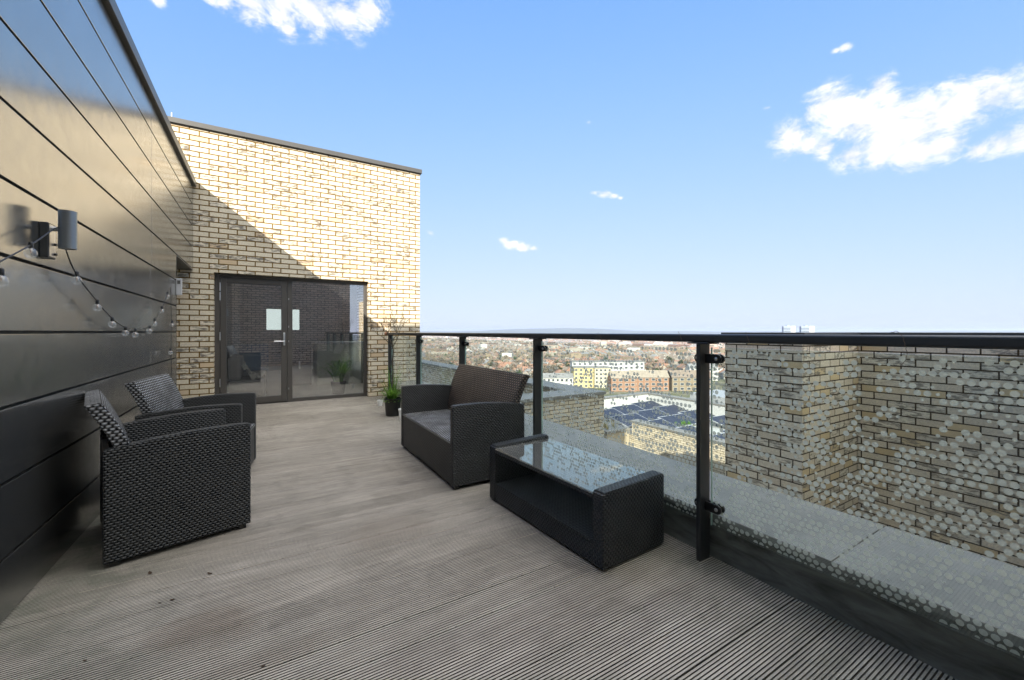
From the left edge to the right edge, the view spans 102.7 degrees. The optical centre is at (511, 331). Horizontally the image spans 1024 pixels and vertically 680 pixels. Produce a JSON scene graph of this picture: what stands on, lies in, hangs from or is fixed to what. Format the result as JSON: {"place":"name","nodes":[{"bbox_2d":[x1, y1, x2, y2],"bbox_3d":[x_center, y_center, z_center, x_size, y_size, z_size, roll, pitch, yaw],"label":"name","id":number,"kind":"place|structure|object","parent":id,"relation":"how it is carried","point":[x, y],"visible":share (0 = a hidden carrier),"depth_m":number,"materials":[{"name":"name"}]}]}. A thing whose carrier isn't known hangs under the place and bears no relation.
{"place":"outdoors","nodes":[
{"label":"outdoors","id":0,"kind":"place"},
{"bbox_2d":[0,395,957,679],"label":"deck floor","id":1,"kind":"structure","parent":0,"point":[328,473],"depth_m":1.69,"materials":[{"name":"grey wood"}]},
{"bbox_2d":[84,390,250,567],"bbox_3d":[-1.961,0.723,2.338,0.670,0.782,0.661,0,0,44],"label":"rattan armchair","id":2,"kind":"object","parent":1,"relation":"on","point":[171,479],"visible":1,"depth_m":2.11,"materials":[{"name":"black wicker"}]},
{"bbox_2d":[124,373,255,463],"bbox_3d":[-2.380,0.723,3.111,0.661,0.782,0.650,0,0,-24],"label":"rattan armchair","id":3,"kind":"object","parent":1,"relation":"on","point":[156,395],"visible":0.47,"depth_m":3.00,"materials":[{"name":"black wicker"}]},
{"bbox_2d":[368,309,410,416],"bbox_3d":[-1.627,0.362,5.431,0.605,1.505,0.648,0,0,-31],"label":"potted sapling","id":4,"kind":"object","parent":1,"relation":"on","point":[392,400],"visible":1,"depth_m":5.40,"materials":[{"name":"green plant"}]},
{"bbox_2d":[401,364,529,489],"bbox_3d":[-0.461,0.723,3.579,0.661,0.782,1.270,0,0,-31],"label":"rattan loveseat","id":5,"kind":"object","parent":1,"relation":"on","point":[460,424],"visible":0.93,"depth_m":3.19,"materials":[{"name":"black wicker"}]},
{"bbox_2d":[490,433,663,569],"bbox_3d":[0.323,0.920,2.435,0.455,0.366,1.020,0,0,-34],"label":"rattan coffee table","id":6,"kind":"object","parent":1,"relation":"on","point":[601,513],"visible":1,"depth_m":2.27,"materials":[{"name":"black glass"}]},
{"bbox_2d":[422,360,605,437],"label":"wing","id":7,"kind":"structure","parent":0,"point":[555,395],"depth_m":8.27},
{"bbox_2d":[115,0,1023,331],"label":"sky","id":8,"kind":"structure","parent":0,"point":[635,165],"materials":[{"name":"blue"}]},
{"bbox_2d":[422,336,724,359],"bbox_3d":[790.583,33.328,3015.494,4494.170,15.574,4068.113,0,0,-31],"label":"distant houses","id":9,"kind":"structure","parent":0,"point":[637,351],"depth_m":844.82,"materials":[{"name":"brick"}]},
{"bbox_2d":[499,353,724,397],"bbox_3d":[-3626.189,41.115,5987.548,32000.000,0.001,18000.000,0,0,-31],"label":"ground","id":10,"kind":"structure","parent":0,"point":[721,383],"depth_m":282.13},
{"bbox_2d":[167,112,421,404],"bbox_3d":[-6.168,19.040,8.713,6.476,44.150,6.765,0,0,-31],"label":"brick penthouse","id":11,"kind":"object","parent":10,"relation":"on","point":[267,206],"visible":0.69,"depth_m":6.72,"materials":[{"name":"brick"}]},
{"bbox_2d":[227,354,264,396],"bbox_3d":[-4.466,0.730,6.911,0.520,0.670,0.950,0,0,-31],"label":"sofa","id":12,"kind":"object","parent":11,"relation":"on","point":[238,382],"visible":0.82,"depth_m":6.48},
{"bbox_2d":[237,355,266,379],"bbox_3d":[-4.348,0.576,6.871,0.400,0.448,0.700,0,0,-31],"label":"throw","id":13,"kind":"object","parent":12,"relation":"on","point":[256,375],"visible":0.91,"depth_m":6.73,"materials":[{"name":"grey fabric"}]},
{"bbox_2d":[239,344,267,392],"bbox_3d":[-4.713,0.665,7.492,0.440,0.900,0.440,0,0,-31],"label":"dining chair","id":14,"kind":"object","parent":11,"relation":"on","point":[255,357],"visible":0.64,"depth_m":7.32,"materials":[{"name":"grey fabric"}]},
{"bbox_2d":[215,273,366,403],"bbox_3d":[-3.441,0.128,6.564,2.149,1.974,0.146,0,0,-31],"label":"glazed door","id":15,"kind":"structure","parent":11,"relation":"attached to","point":[284,283],"depth_m":6.45,"materials":[{"name":"brown metal"}]},
{"bbox_2d":[220,277,286,402],"bbox_3d":[-3.929,0.146,6.257,0.862,1.898,0.126,0,0,-31],"label":"door leaf","id":16,"kind":"structure","parent":15,"relation":"in","point":[223,302],"depth_m":6.30,"materials":[{"name":"brown metal"}]},
{"bbox_2d":[318,360,360,393],"bbox_3d":[-3.100,0.809,7.405,0.794,0.612,0.857,0,0,19],"label":"spider plant","id":17,"kind":"object","parent":11,"relation":"on","point":[338,371],"visible":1,"depth_m":7.31,"materials":[{"name":"green plant"}]},
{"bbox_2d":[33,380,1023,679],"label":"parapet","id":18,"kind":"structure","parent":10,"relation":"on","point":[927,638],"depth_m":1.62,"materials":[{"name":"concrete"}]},
{"bbox_2d":[0,0,195,670],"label":"clad building","id":19,"kind":"structure","parent":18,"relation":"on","point":[88,135],"depth_m":2.14,"materials":[{"name":"metal"}]},
{"bbox_2d":[40,209,76,259],"bbox_3d":[-2.074,-0.446,1.881,0.109,0.223,0.077,0,0,-31],"label":"wall light","id":20,"kind":"object","parent":19,"relation":"attached to","point":[66,230],"visible":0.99,"depth_m":1.87,"materials":[{"name":"metal"}]},
{"bbox_2d":[0,227,172,377],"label":"festoon lights","id":21,"kind":"object","parent":19,"relation":"hanging from","point":[30,246],"visible":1,"depth_m":2.07,"materials":[{"name":"black plastic"}]},
{"bbox_2d":[176,278,181,294],"bbox_3d":[-3.803,-0.515,4.680,0.051,0.190,0.044,0,0,-31],"label":"white sensor box","id":22,"kind":"object","parent":19,"relation":"attached to","point":[178,286],"visible":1,"depth_m":4.66,"materials":[{"name":"grey plastic"}]},
{"bbox_2d":[384,332,1023,657],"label":"glass balustrade","id":23,"kind":"object","parent":18,"relation":"on","point":[704,358],"visible":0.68,"depth_m":1.63,"materials":[{"name":"clear glass"}]},
{"bbox_2d":[543,373,573,384],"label":"white terrace","id":24,"kind":"structure","parent":10,"relation":"on","point":[563,377],"depth_m":300.00,"materials":[{"name":"paint"}]},
{"bbox_2d":[555,369,564,372],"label":"terraced house","id":25,"kind":"structure","parent":10,"relation":"on","point":[559,371],"depth_m":354.44,"materials":[{"name":"brick"}]},
{"bbox_2d":[422,336,721,361],"bbox_3d":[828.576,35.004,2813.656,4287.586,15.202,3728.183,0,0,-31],"label":"distant trees","id":26,"kind":"object","parent":10,"relation":"on","point":[445,355],"visible":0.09,"depth_m":583.64,"materials":[{"name":"plant"}]},
{"bbox_2d":[571,366,593,387],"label":"apartment block","id":27,"kind":"structure","parent":10,"relation":"on","point":[580,370],"depth_m":300.00,"materials":[{"name":"paint"}]},
{"bbox_2d":[592,366,611,387],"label":"apartment block","id":28,"kind":"structure","parent":10,"relation":"on","point":[599,371],"depth_m":299.00,"materials":[{"name":"paint"}]},
{"bbox_2d":[570,360,643,371],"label":"apartment block","id":29,"kind":"structure","parent":10,"relation":"on","point":[628,366],"depth_m":318.00,"materials":[{"name":"white paint"}]},
{"bbox_2d":[607,371,635,391],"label":"gabled flats","id":30,"kind":"structure","parent":10,"relation":"on","point":[616,380],"depth_m":282.00,"materials":[{"name":"orange brick"}]},
{"bbox_2d":[629,370,669,390],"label":"gabled flats","id":31,"kind":"structure","parent":10,"relation":"on","point":[647,378],"depth_m":284.00,"materials":[{"name":"orange brick"}]},
{"bbox_2d":[604,392,724,474],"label":"solar roof block","id":32,"kind":"structure","parent":10,"relation":"on","point":[685,439],"depth_m":15.53,"materials":[{"name":"brick"}]},
{"bbox_2d":[610,404,644,413],"bbox_3d":[5.813,3.843,20.226,1.640,0.040,1.040,0,13,-31],"label":"photovoltaic module","id":33,"kind":"object","parent":32,"relation":"on","point":[632,407],"visible":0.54,"depth_m":20.32,"materials":[{"name":"blue glass"}]},
{"bbox_2d":[632,408,665,418],"bbox_3d":[6.549,3.843,19.012,1.640,0.040,1.040,0,13,-31],"label":"photovoltaic module","id":34,"kind":"object","parent":32,"relation":"on","point":[647,413],"visible":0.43,"depth_m":19.02,"materials":[{"name":"blue glass"}]},
{"bbox_2d":[656,404,686,414],"bbox_3d":[7.873,3.843,20.106,1.640,0.040,1.040,0,13,-31],"label":"photovoltaic module","id":35,"kind":"object","parent":32,"relation":"on","point":[672,409],"visible":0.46,"depth_m":20.13,"materials":[{"name":"blue glass"}]},
{"bbox_2d":[657,413,695,425],"bbox_3d":[7.284,3.843,17.797,1.640,0.040,1.040,0,13,-31],"label":"photovoltaic module","id":36,"kind":"object","parent":32,"relation":"on","point":[672,419],"visible":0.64,"depth_m":17.78,"materials":[{"name":"blue glass"}]},
{"bbox_2d":[668,370,710,390],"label":"gabled flats","id":37,"kind":"structure","parent":10,"relation":"on","point":[677,382],"depth_m":284.00,"materials":[{"name":"white paint"}]},
{"bbox_2d":[685,364,718,380],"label":"white terrace","id":38,"kind":"structure","parent":10,"relation":"on","point":[689,365],"depth_m":345.00,"materials":[{"name":"paint"}]},
{"bbox_2d":[782,325,794,331],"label":"tower block","id":39,"kind":"structure","parent":10,"relation":"on","point":[787,328],"depth_m":1000.72,"materials":[{"name":"white paint"}]},
{"bbox_2d":[799,325,814,331],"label":"tower block","id":40,"kind":"structure","parent":10,"relation":"on","point":[805,328],"depth_m":1000.98,"materials":[{"name":"white paint"}]},
{"bbox_2d":[604,421,630,444],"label":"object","id":41,"kind":"structure","parent":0,"point":[625,438],"depth_m":16.11,"materials":[{"name":"brick"}]},
{"bbox_2d":[604,420,619,428],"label":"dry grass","id":42,"kind":"structure","parent":41,"relation":"on","point":[606,425],"depth_m":16.30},
{"bbox_2d":[606,412,719,427],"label":"roof grass","id":43,"kind":"structure","parent":0,"point":[684,422],"depth_m":17.43,"materials":[{"name":"green plant"}]},
{"bbox_2d":[604,408,623,420],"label":"photovoltaic module","id":44,"kind":"object","parent":43,"relation":"on","point":[611,410],"visible":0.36,"depth_m":19.37,"materials":[{"name":"blue glass"}]},
{"bbox_2d":[610,413,647,426],"bbox_3d":[5.224,3.843,17.917,1.640,0.040,1.040,0,13,-31],"label":"photovoltaic module","id":45,"kind":"object","parent":43,"relation":"on","point":[631,417],"visible":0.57,"depth_m":17.98,"materials":[{"name":"blue glass"}]},
{"bbox_2d":[631,401,662,409],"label":"photovoltaic module","id":46,"kind":"object","parent":43,"relation":"on","point":[652,404],"visible":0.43,"depth_m":21.37,"materials":[{"name":"blue glass"}]},
{"bbox_2d":[648,418,677,427],"bbox_3d":[5.960,3.843,16.703,1.640,0.040,1.040,0,13,-31],"label":"photovoltaic module","id":47,"kind":"object","parent":43,"relation":"on","point":[659,421],"visible":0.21,"depth_m":17.07,"materials":[{"name":"blue glass"}]},
{"bbox_2d":[676,425,710,434],"bbox_3d":[6.695,3.843,15.488,1.640,0.040,1.040,0,13,-31],"label":"photovoltaic module","id":48,"kind":"object","parent":43,"relation":"on","point":[687,429],"visible":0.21,"depth_m":15.88,"materials":[{"name":"blue glass"}]},
{"bbox_2d":[678,409,714,418],"bbox_3d":[8.609,3.843,18.892,1.640,0.040,1.040,0,13,-31],"label":"photovoltaic module","id":49,"kind":"object","parent":43,"relation":"on","point":[693,414],"visible":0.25,"depth_m":18.91,"materials":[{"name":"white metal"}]},
{"bbox_2d":[710,414,724,424],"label":"photovoltaic module","id":50,"kind":"object","parent":43,"relation":"on","point":[716,419],"visible":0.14,"depth_m":17.71,"materials":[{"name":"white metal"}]},
{"bbox_2d":[710,432,724,438],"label":"photovoltaic module","id":51,"kind":"object","parent":43,"relation":"on","point":[721,436],"visible":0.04,"depth_m":14.66,"materials":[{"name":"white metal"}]},
{"bbox_2d":[690,389,724,403],"bbox_3d":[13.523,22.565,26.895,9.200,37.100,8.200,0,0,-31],"label":"flat roof","id":52,"kind":"structure","parent":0,"point":[721,394],"depth_m":26.23,"materials":[{"name":"white paint"}]},
{"bbox_2d":[420,328,1023,333],"bbox_3d":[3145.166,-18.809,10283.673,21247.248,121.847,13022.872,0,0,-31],"label":"hills","id":53,"kind":"structure","parent":0,"point":[575,330],"depth_m":8751.49,"materials":[{"name":"grey"}]},
{"bbox_2d":[721,332,1023,568],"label":"stepped brick tower","id":54,"kind":"structure","parent":0,"point":[922,422],"depth_m":4.18,"materials":[{"name":"brick"}]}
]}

